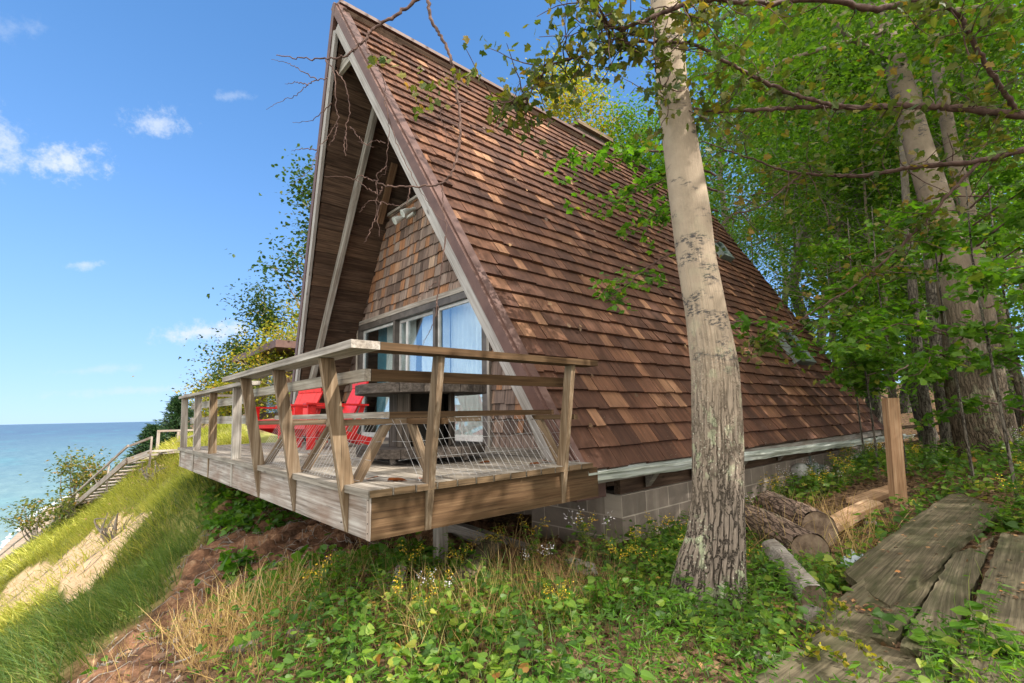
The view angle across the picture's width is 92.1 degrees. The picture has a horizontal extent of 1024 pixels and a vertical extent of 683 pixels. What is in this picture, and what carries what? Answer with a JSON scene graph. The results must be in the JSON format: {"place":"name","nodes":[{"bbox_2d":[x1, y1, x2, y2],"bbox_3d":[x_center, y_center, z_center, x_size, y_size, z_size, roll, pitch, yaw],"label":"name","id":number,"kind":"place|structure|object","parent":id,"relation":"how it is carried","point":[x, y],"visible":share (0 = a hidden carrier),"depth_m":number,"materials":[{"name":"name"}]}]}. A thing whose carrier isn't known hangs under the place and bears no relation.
{"place":"outdoors","nodes":[
{"label":"outdoors","id":0,"kind":"place"},
{"bbox_2d":[0,421,161,549],"bbox_3d":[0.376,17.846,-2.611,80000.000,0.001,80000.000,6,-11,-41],"label":"lake","id":1,"kind":"structure","parent":0,"point":[27,451],"depth_m":305.27,"materials":[{"name":"liquid"}]},
{"bbox_2d":[0,383,1023,682],"bbox_3d":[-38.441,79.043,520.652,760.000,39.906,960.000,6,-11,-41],"label":"ground","id":2,"kind":"structure","parent":0,"point":[274,541],"depth_m":4.60,"materials":[{"name":"plant"}]},
{"bbox_2d":[0,496,69,542],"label":"shrub","id":3,"kind":"object","parent":2,"relation":"on","point":[29,521],"visible":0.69,"depth_m":13.76,"materials":[{"name":"green plant"}]},
{"bbox_2d":[21,485,98,537],"bbox_3d":[-11.804,4.642,13.166,1.729,1.489,2.114,6,-11,-41],"label":"shrub","id":4,"kind":"object","parent":2,"relation":"on","point":[61,512],"visible":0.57,"depth_m":12.86,"materials":[{"name":"green plant"}]},
{"bbox_2d":[18,446,120,505],"bbox_3d":[-12.633,4.165,14.483,1.853,2.255,2.206,1,-9,-15],"label":"shrub","id":5,"kind":"object","parent":2,"relation":"on","point":[65,464],"visible":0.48,"depth_m":14.19,"materials":[{"name":"green plant"}]},
{"bbox_2d":[25,444,130,504],"bbox_3d":[-11.609,3.838,14.122,2.572,1.838,2.479,1,-9,-13],"label":"shrub","id":6,"kind":"object","parent":2,"relation":"on","point":[87,488],"visible":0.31,"depth_m":13.74,"materials":[{"name":"green plant"}]},
{"bbox_2d":[0,429,192,559],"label":"beach stairs","id":7,"kind":"structure","parent":2,"relation":"on","point":[90,492],"depth_m":11.67,"materials":[{"name":"grey wood"}]},
{"bbox_2d":[53,498,140,542],"bbox_3d":[-6.373,2.892,7.829,0.951,0.807,1.045,-4,-9,20],"label":"shrub","id":8,"kind":"object","parent":2,"relation":"on","point":[105,530],"visible":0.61,"depth_m":7.82,"materials":[{"name":"plant"}]},
{"bbox_2d":[0,473,225,682],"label":"dune grass","id":9,"kind":"structure","parent":2,"relation":"on","point":[56,629],"depth_m":4.52,"materials":[{"name":"plant"}]},
{"bbox_2d":[0,424,248,643],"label":"dune grass","id":10,"kind":"structure","parent":2,"relation":"on","point":[117,491],"depth_m":9.89,"materials":[{"name":"plant"}]},
{"bbox_2d":[101,452,174,482],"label":"shrub","id":11,"kind":"object","parent":2,"relation":"on","point":[145,475],"visible":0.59,"depth_m":10.19,"materials":[{"name":"plant"}]},
{"bbox_2d":[121,423,170,473],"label":"conifer","id":12,"kind":"object","parent":2,"relation":"on","point":[149,430],"visible":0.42,"depth_m":12.82,"materials":[{"name":"green plant"}]},
{"bbox_2d":[152,393,193,440],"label":"conifer","id":13,"kind":"object","parent":2,"relation":"on","point":[172,421],"visible":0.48,"depth_m":13.88,"materials":[{"name":"green plant"}]},
{"bbox_2d":[132,324,260,425],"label":"bluff tree","id":14,"kind":"object","parent":2,"relation":"on","point":[219,374],"visible":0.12,"depth_m":21.68,"materials":[{"name":"green plant"}]},
{"bbox_2d":[161,341,245,416],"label":"bluff tree","id":15,"kind":"object","parent":2,"relation":"on","point":[216,374],"visible":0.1,"depth_m":23.57,"materials":[{"name":"green plant"}]},
{"bbox_2d":[172,362,274,420],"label":"bluff tree","id":16,"kind":"object","parent":2,"relation":"on","point":[223,410],"visible":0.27,"depth_m":16.30,"materials":[{"name":"green plant"}]},
{"bbox_2d":[186,269,299,372],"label":"bluff tree","id":17,"kind":"object","parent":2,"relation":"on","point":[257,319],"visible":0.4,"depth_m":19.84,"materials":[{"name":"green plant"}]},
{"bbox_2d":[186,304,299,418],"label":"bluff tree","id":18,"kind":"object","parent":2,"relation":"on","point":[269,379],"visible":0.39,"depth_m":15.83,"materials":[{"name":"green plant"}]},
{"bbox_2d":[203,278,301,382],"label":"bluff tree","id":19,"kind":"object","parent":2,"relation":"on","point":[293,315],"visible":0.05,"depth_m":19.34,"materials":[{"name":"green plant"}]},
{"bbox_2d":[232,340,295,419],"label":"neighbour cottage","id":20,"kind":"structure","parent":2,"relation":"on","point":[280,346],"depth_m":16.20,"materials":[{"name":"brown wood"}]},
{"bbox_2d":[80,483,458,676],"bbox_3d":[-2.673,1.930,4.821,2.320,0.971,4.929,6,-11,-41],"label":"vine cover","id":21,"kind":"object","parent":2,"relation":"on","point":[228,518],"visible":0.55,"depth_m":4.35,"materials":[{"name":"green plant"}]},
{"bbox_2d":[225,143,315,313],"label":"bluff tree","id":22,"kind":"object","parent":2,"relation":"on","point":[305,191],"visible":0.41,"depth_m":17.45,"materials":[{"name":"green plant"}]},
{"bbox_2d":[1,502,553,682],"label":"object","id":23,"kind":"structure","parent":2,"relation":"on","point":[175,661],"depth_m":4.60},
{"bbox_2d":[303,555,337,595],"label":"weed plant","id":24,"kind":"object","parent":2,"relation":"on","point":[319,578],"visible":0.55,"depth_m":3.19,"materials":[{"name":"yellow plant"}]},
{"bbox_2d":[339,549,357,591],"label":"weed plant","id":25,"kind":"object","parent":2,"relation":"on","point":[349,575],"visible":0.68,"depth_m":3.18,"materials":[{"name":"green plant"}]},
{"bbox_2d":[344,577,388,610],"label":"weed plant","id":26,"kind":"object","parent":2,"relation":"on","point":[370,581],"visible":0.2,"depth_m":3.02,"materials":[{"name":"green plant"}]},
{"bbox_2d":[177,339,598,566],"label":"wooden deck","id":27,"kind":"structure","parent":2,"relation":"on","point":[329,483],"depth_m":3.31,"materials":[{"name":"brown wood"}]},
{"bbox_2d":[256,388,327,442],"bbox_3d":[-3.336,1.097,7.453,0.830,0.914,0.935,-6,-9,28],"label":"adirondack chair","id":28,"kind":"object","parent":27,"relation":"on","point":[311,396],"visible":0.21,"depth_m":7.61,"materials":[{"name":"red paint"}]},
{"bbox_2d":[290,381,372,449],"bbox_3d":[-2.318,0.928,6.445,0.935,0.914,0.830,5,-10,-37],"label":"adirondack chair","id":29,"kind":"object","parent":27,"relation":"on","point":[352,404],"visible":0.48,"depth_m":6.34,"materials":[{"name":"red paint"}]},
{"bbox_2d":[355,382,486,464],"bbox_3d":[-0.793,0.710,4.340,1.134,0.639,1.140,6,-11,-41],"label":"picnic table","id":30,"kind":"object","parent":27,"relation":"on","point":[408,397],"visible":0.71,"depth_m":4.09,"materials":[{"name":"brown wood"}]},
{"bbox_2d":[389,578,409,641],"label":"weed plant","id":31,"kind":"object","parent":2,"relation":"on","point":[397,615],"visible":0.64,"depth_m":2.54,"materials":[{"name":"green plant"}]},
{"bbox_2d":[396,539,423,582],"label":"weed plant","id":32,"kind":"object","parent":2,"relation":"on","point":[409,559],"visible":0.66,"depth_m":3.36,"materials":[{"name":"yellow plant"}]},
{"bbox_2d":[406,578,438,641],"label":"weed plant","id":33,"kind":"object","parent":2,"relation":"on","point":[423,609],"visible":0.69,"depth_m":2.50,"materials":[{"name":"green plant"}]},
{"bbox_2d":[406,657,459,682],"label":"weed plant","id":34,"kind":"object","parent":2,"relation":"on","point":[435,660],"visible":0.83,"depth_m":2.04,"materials":[{"name":"green plant"}]},
{"bbox_2d":[439,605,474,644],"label":"weed plant","id":35,"kind":"object","parent":2,"relation":"on","point":[453,622],"visible":0.48,"depth_m":2.42,"materials":[{"name":"green plant"}]},
{"bbox_2d":[445,534,500,600],"bbox_3d":[-0.260,1.589,3.506,0.145,0.214,0.932,-3,-9,14],"label":"log","id":36,"kind":"object","parent":2,"relation":"on","point":[487,543],"visible":0.52,"depth_m":3.57,"materials":[{"name":"brown wood"}]},
{"bbox_2d":[471,593,510,634],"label":"weed plant","id":37,"kind":"object","parent":2,"relation":"on","point":[478,616],"visible":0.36,"depth_m":2.56,"materials":[{"name":"green plant"}]},
{"bbox_2d":[72,485,911,682],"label":"dry straw","id":38,"kind":"object","parent":2,"relation":"on","point":[214,631],"visible":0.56,"depth_m":2.92,"materials":[{"name":"plant"}]},
{"bbox_2d":[489,600,518,657],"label":"weed plant","id":39,"kind":"object","parent":2,"relation":"on","point":[503,629],"visible":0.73,"depth_m":2.34,"materials":[{"name":"green plant"}]},
{"bbox_2d":[448,523,597,575],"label":"beam","id":40,"kind":"structure","parent":2,"relation":"on","point":[460,529],"depth_m":4.75,"materials":[{"name":"grey wood"}]},
{"bbox_2d":[116,426,1023,682],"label":"ground plants","id":41,"kind":"object","parent":2,"relation":"on","point":[734,677],"visible":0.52,"depth_m":2.41,"materials":[{"name":"green plant"}]},
{"bbox_2d":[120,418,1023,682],"bbox_3d":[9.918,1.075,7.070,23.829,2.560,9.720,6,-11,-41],"label":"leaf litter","id":42,"kind":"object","parent":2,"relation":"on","point":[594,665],"visible":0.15,"depth_m":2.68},
{"bbox_2d":[507,38,654,154],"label":"maple tree","id":43,"kind":"object","parent":2,"relation":"on","point":[566,107],"visible":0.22,"depth_m":20.83,"materials":[{"name":"green plant"}]},
{"bbox_2d":[565,584,598,621],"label":"weed plant","id":44,"kind":"object","parent":2,"relation":"on","point":[594,598],"visible":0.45,"depth_m":2.79,"materials":[{"name":"green plant"}]},
{"bbox_2d":[563,508,614,564],"bbox_3d":[0.619,1.595,3.953,0.406,0.522,0.182,-1,-8,1],"label":"weed plant","id":45,"kind":"object","parent":2,"relation":"on","point":[586,540],"visible":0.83,"depth_m":3.94,"materials":[{"name":"green plant"}]},
{"bbox_2d":[290,0,914,542],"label":"frame cabin","id":46,"kind":"object","parent":2,"relation":"on","point":[498,292],"visible":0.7,"depth_m":6.87,"materials":[{"name":"brown"}]},
{"bbox_2d":[355,286,492,446],"bbox_3d":[-1.382,0.469,7.461,0.385,2.060,3.764,6,-11,-41],"label":"patio door","id":47,"kind":"structure","parent":46,"relation":"in","point":[398,325],"depth_m":7.06,"materials":[{"name":"blue glass"}]},
{"bbox_2d":[421,67,869,426],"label":"leaf litter","id":48,"kind":"object","parent":46,"relation":"on","point":[580,329],"visible":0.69,"depth_m":6.72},
{"bbox_2d":[195,438,1023,682],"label":"ground plants","id":49,"kind":"object","parent":2,"relation":"on","point":[570,663],"visible":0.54,"depth_m":2.55,"materials":[{"name":"green plant"}]},
{"bbox_2d":[594,577,626,616],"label":"weed plant","id":50,"kind":"object","parent":2,"relation":"on","point":[611,605],"visible":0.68,"depth_m":2.84,"materials":[{"name":"green plant"}]},
{"bbox_2d":[233,515,1023,682],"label":"weed grass","id":51,"kind":"structure","parent":2,"relation":"on","point":[604,621],"depth_m":2.49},
{"bbox_2d":[266,0,1023,384],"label":"overhanging tree","id":52,"kind":"object","parent":2,"relation":"on","point":[706,12],"visible":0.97,"depth_m":3.45,"materials":[{"name":"green plant"}]},
{"bbox_2d":[584,57,748,232],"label":"maple tree","id":53,"kind":"object","parent":2,"relation":"on","point":[631,139],"visible":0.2,"depth_m":19.85,"materials":[{"name":"green plant"}]},
{"bbox_2d":[544,139,839,363],"bbox_3d":[1.525,0.099,4.249,2.442,3.872,0.735,0,-8,-7],"label":"maple sapling","id":54,"kind":"object","parent":2,"relation":"on","point":[653,176],"visible":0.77,"depth_m":4.29,"materials":[{"name":"green plant"}]},
{"bbox_2d":[650,0,747,608],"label":"poplar tree","id":55,"kind":"object","parent":2,"relation":"on","point":[713,546],"visible":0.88,"depth_m":3.31,"materials":[{"name":"grey plant"}]},
{"bbox_2d":[642,98,785,276],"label":"forest tree","id":56,"kind":"object","parent":2,"relation":"on","point":[715,215],"visible":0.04,"depth_m":27.01,"materials":[{"name":"green plant"}]},
{"bbox_2d":[633,1,813,254],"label":"forest tree","id":57,"kind":"object","parent":2,"relation":"on","point":[720,177],"visible":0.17,"depth_m":21.10,"materials":[{"name":"green plant"}]},
{"bbox_2d":[700,102,823,305],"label":"forest tree","id":58,"kind":"object","parent":2,"relation":"on","point":[752,217],"visible":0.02,"depth_m":43.15,"materials":[{"name":"green plant"}]},
{"bbox_2d":[697,13,828,350],"bbox_3d":[19.572,-9.329,32.204,14.957,25.871,14.482,-7,-10,33],"label":"forest tree","id":59,"kind":"object","parent":2,"relation":"on","point":[821,335],"visible":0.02,"depth_m":32.80,"materials":[{"name":"green plant"}]},
{"bbox_2d":[746,564,790,595],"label":"weed plant","id":60,"kind":"object","parent":2,"relation":"on","point":[768,577],"visible":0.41,"depth_m":3.14,"materials":[{"name":"green plant"}]},
{"bbox_2d":[716,195,825,352],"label":"forest tree","id":61,"kind":"object","parent":2,"relation":"on","point":[739,242],"visible":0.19,"depth_m":15.32,"materials":[{"name":"green plant"}]},
{"bbox_2d":[752,588,798,634],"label":"weed plant","id":62,"kind":"object","parent":2,"relation":"on","point":[766,604],"visible":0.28,"depth_m":2.66,"materials":[{"name":"green plant"}]},
{"bbox_2d":[745,505,831,567],"bbox_3d":[2.282,1.637,4.249,0.303,0.274,1.146,-2,-8,5],"label":"log","id":63,"kind":"object","parent":2,"relation":"on","point":[806,540],"visible":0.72,"depth_m":3.90,"materials":[{"name":"brown wood"}]},
{"bbox_2d":[761,539,827,606],"bbox_3d":[1.911,1.583,3.389,0.161,0.244,0.836,-3,-8,11],"label":"log","id":64,"kind":"object","parent":2,"relation":"on","point":[776,547],"visible":0.64,"depth_m":3.20,"materials":[{"name":"grey wood"}]},
{"bbox_2d":[753,490,838,545],"bbox_3d":[2.708,1.688,4.785,0.315,0.327,1.113,-2,-8,6],"label":"log","id":65,"kind":"object","parent":2,"relation":"on","point":[778,503],"visible":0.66,"depth_m":4.40,"materials":[{"name":"brown wood"}]},
{"bbox_2d":[570,0,1023,458],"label":"beech tree","id":66,"kind":"object","parent":2,"relation":"on","point":[887,49],"visible":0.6,"depth_m":7.85,"materials":[{"name":"green plant"}]},
{"bbox_2d":[721,35,900,302],"bbox_3d":[14.707,-7.027,22.500,12.202,19.461,10.425,-4,-9,15],"label":"forest tree","id":67,"kind":"object","parent":2,"relation":"on","point":[784,227],"depth_m":23.40,"materials":[{"name":"green plant"}]},
{"bbox_2d":[788,275,839,348],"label":"maple sapling","id":68,"kind":"object","parent":2,"relation":"on","point":[808,319],"visible":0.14,"depth_m":13.80,"materials":[{"name":"green plant"}]},
{"bbox_2d":[648,6,1022,341],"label":"forest tree","id":69,"kind":"object","parent":2,"relation":"on","point":[798,244],"visible":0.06,"depth_m":16.11,"materials":[{"name":"green plant"}]},
{"bbox_2d":[713,5,958,400],"bbox_3d":[8.647,-4.295,12.822,5.884,11.684,7.244,-4,-9,18],"label":"beech tree","id":70,"kind":"object","parent":2,"relation":"on","point":[789,144],"visible":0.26,"depth_m":11.69,"materials":[{"name":"green plant"}]},
{"bbox_2d":[826,561,853,592],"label":"weed plant","id":71,"kind":"object","parent":2,"relation":"on","point":[835,583],"visible":0.69,"depth_m":3.24,"materials":[{"name":"green plant"}]},
{"bbox_2d":[790,597,899,679],"bbox_3d":[1.454,1.376,2.267,0.352,0.178,0.721,-4,-9,17],"label":"barberry sprig","id":72,"kind":"object","parent":2,"relation":"on","point":[809,651],"visible":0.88,"depth_m":2.16,"materials":[{"name":"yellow plant"}]},
{"bbox_2d":[702,7,993,396],"bbox_3d":[8.490,-3.131,12.977,6.542,12.138,5.425,-6,-9,28],"label":"forest tree","id":73,"kind":"object","parent":2,"relation":"on","point":[813,234],"visible":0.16,"depth_m":13.14,"materials":[{"name":"green plant"}]},
{"bbox_2d":[748,631,951,682],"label":"plank","id":74,"kind":"object","parent":2,"relation":"on","point":[825,666],"visible":0.54,"depth_m":2.12,"materials":[{"name":"grey wood"}]},
{"bbox_2d":[728,3,984,432],"bbox_3d":[10.066,-6.091,14.004,7.794,17.567,9.021,-4,-9,19],"label":"forest tree","id":75,"kind":"object","parent":2,"relation":"on","point":[828,96],"visible":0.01,"depth_m":12.56,"materials":[{"name":"green plant"}]},
{"bbox_2d":[830,499,883,532],"bbox_3d":[3.235,1.704,4.758,1.416,0.205,0.142,5,-10,-34],"label":"plank","id":76,"kind":"object","parent":2,"relation":"on","point":[861,510],"visible":0.5,"depth_m":4.83,"materials":[{"name":"brown wood"}]},
{"bbox_2d":[704,5,1023,405],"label":"forest tree","id":77,"kind":"object","parent":2,"relation":"on","point":[834,163],"visible":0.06,"depth_m":13.29,"materials":[{"name":"green plant"}]},
{"bbox_2d":[769,73,959,428],"bbox_3d":[7.861,-1.593,11.138,4.618,8.568,3.829,1,-9,-18],"label":"forest tree","id":78,"kind":"object","parent":2,"relation":"on","point":[889,393],"visible":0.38,"depth_m":11.13,"materials":[{"name":"green plant"}]},
{"bbox_2d":[847,55,883,436],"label":"slim tree","id":79,"kind":"object","parent":2,"relation":"on","point":[877,413],"visible":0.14,"depth_m":11.83,"materials":[{"name":"grey plant"}]},
{"bbox_2d":[708,0,1023,240],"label":"forest tree","id":80,"kind":"object","parent":2,"relation":"on","point":[896,125],"depth_m":15.10,"materials":[{"name":"green plant"}]},
{"bbox_2d":[827,268,910,375],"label":"maple sapling","id":81,"kind":"object","parent":2,"relation":"on","point":[868,292],"visible":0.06,"depth_m":10.35,"materials":[{"name":"green plant"}]},
{"bbox_2d":[717,1,1023,427],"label":"forest tree","id":82,"kind":"object","parent":2,"relation":"on","point":[1020,102],"visible":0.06,"depth_m":10.88,"materials":[{"name":"green plant"}]},
{"bbox_2d":[721,0,1023,440],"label":"forest tree","id":83,"kind":"object","parent":2,"relation":"on","point":[916,415],"visible":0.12,"depth_m":11.91,"materials":[{"name":"green plant"}]},
{"bbox_2d":[721,34,1023,413],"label":"forest tree","id":84,"kind":"object","parent":2,"relation":"on","point":[905,403],"visible":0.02,"depth_m":15.66,"materials":[{"name":"green plant"}]},
{"bbox_2d":[795,218,952,469],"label":"maple sapling","id":85,"kind":"object","parent":2,"relation":"on","point":[848,299],"visible":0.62,"depth_m":7.53,"materials":[{"name":"green plant"}]},
{"bbox_2d":[846,485,907,503],"bbox_3d":[4.543,1.810,5.940,1.760,0.141,0.170,4,-10,-31],"label":"plank","id":86,"kind":"object","parent":2,"relation":"on","point":[882,493],"visible":0.48,"depth_m":5.68,"materials":[{"name":"brown wood"}]},
{"bbox_2d":[809,558,949,647],"bbox_3d":[2.531,1.529,3.188,2.396,0.074,0.362,6,-11,-41],"label":"plank","id":87,"kind":"object","parent":2,"relation":"on","point":[860,594],"visible":0.3,"depth_m":2.60,"materials":[{"name":"grey wood"}]},
{"bbox_2d":[843,491,1003,608],"bbox_3d":[3.479,1.553,3.988,3.880,0.199,0.503,5,-11,-38],"label":"plank","id":88,"kind":"object","parent":87,"relation":"on","point":[887,585],"visible":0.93,"depth_m":3.55,"materials":[{"name":"grey wood"}]},
{"bbox_2d":[842,497,1023,617],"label":"leaf litter","id":89,"kind":"object","parent":87,"relation":"on","point":[857,606],"visible":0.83,"depth_m":2.77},
{"bbox_2d":[819,234,944,456],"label":"maple sapling","id":90,"kind":"object","parent":2,"relation":"on","point":[855,385],"visible":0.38,"depth_m":8.50,"materials":[{"name":"green plant"}]},
{"bbox_2d":[882,398,907,503],"bbox_3d":[4.271,1.328,5.500,0.160,1.386,0.152,-2,-8,3],"label":"standing post","id":91,"kind":"object","parent":2,"relation":"on","point":[895,461],"visible":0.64,"depth_m":5.48,"materials":[{"name":"brown wood"}]},
{"bbox_2d":[816,206,1017,472],"bbox_3d":[5.524,0.018,7.069,2.481,4.021,2.386,-1,-8,-1],"label":"maple sapling","id":92,"kind":"object","parent":2,"relation":"on","point":[890,355],"visible":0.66,"depth_m":6.77,"materials":[{"name":"green plant"}]},
{"bbox_2d":[811,0,1023,437],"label":"forest tree","id":93,"kind":"object","parent":2,"relation":"on","point":[1015,377],"visible":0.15,"depth_m":10.49,"materials":[{"name":"green plant"}]},
{"bbox_2d":[898,129,938,458],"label":"slim tree","id":94,"kind":"object","parent":2,"relation":"on","point":[929,430],"visible":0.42,"depth_m":8.67,"materials":[{"name":"grey plant"}]},
{"bbox_2d":[826,201,1023,490],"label":"maple sapling","id":95,"kind":"object","parent":2,"relation":"on","point":[895,327],"visible":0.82,"depth_m":5.43,"materials":[{"name":"green plant"}]},
{"bbox_2d":[914,79,953,451],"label":"slim tree","id":96,"kind":"object","parent":2,"relation":"on","point":[935,340],"visible":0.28,"depth_m":8.96,"materials":[{"name":"grey plant"}]},
{"bbox_2d":[845,66,1023,412],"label":"forest tree","id":97,"kind":"object","parent":2,"relation":"on","point":[994,224],"visible":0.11,"depth_m":10.42,"materials":[{"name":"green plant"}]},
{"bbox_2d":[867,183,1023,431],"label":"maple sapling","id":98,"kind":"object","parent":2,"relation":"on","point":[1011,355],"visible":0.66,"depth_m":6.31,"materials":[{"name":"green plant"}]},
{"bbox_2d":[900,536,993,657],"bbox_3d":[2.772,1.481,3.056,2.620,0.109,0.171,6,-11,-42],"label":"plank","id":99,"kind":"object","parent":2,"relation":"on","point":[943,592],"visible":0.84,"depth_m":2.84,"materials":[{"name":"grey wood"}]},
{"bbox_2d":[910,622,991,666],"bbox_3d":[1.904,1.332,2.139,0.161,0.266,0.261,2,-9,-22],"label":"weed plant","id":100,"kind":"object","parent":2,"relation":"on","point":[918,634],"visible":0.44,"depth_m":2.12,"materials":[{"name":"green plant"}]},
{"bbox_2d":[929,0,1022,444],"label":"beech tree","id":101,"kind":"object","parent":2,"relation":"on","point":[947,123],"visible":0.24,"depth_m":9.06,"materials":[{"name":"grey plant"}]},
{"bbox_2d":[937,151,1023,502],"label":"maple sapling","id":102,"kind":"object","parent":2,"relation":"on","point":[993,273],"visible":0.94,"depth_m":4.80,"materials":[{"name":"green plant"}]},
{"bbox_2d":[950,590,1023,664],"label":"weed plant","id":103,"kind":"object","parent":2,"relation":"on","point":[961,610],"visible":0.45,"depth_m":2.18,"materials":[{"name":"green plant"}]},
{"bbox_2d":[952,532,1023,682],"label":"plank","id":104,"kind":"object","parent":2,"relation":"on","point":[1010,546],"visible":0.7,"depth_m":2.64,"materials":[{"name":"grey wood"}]},
{"bbox_2d":[965,582,1013,633],"bbox_3d":[2.162,1.278,2.231,0.211,0.378,0.126,-9,-11,43],"label":"weed plant","id":105,"kind":"object","parent":2,"relation":"on","point":[992,610],"visible":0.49,"depth_m":2.23,"materials":[{"name":"green plant"}]},
{"bbox_2d":[0,0,1023,424],"label":"sky","id":106,"kind":"structure","parent":0,"point":[140,142],"materials":[{"name":"blue"}]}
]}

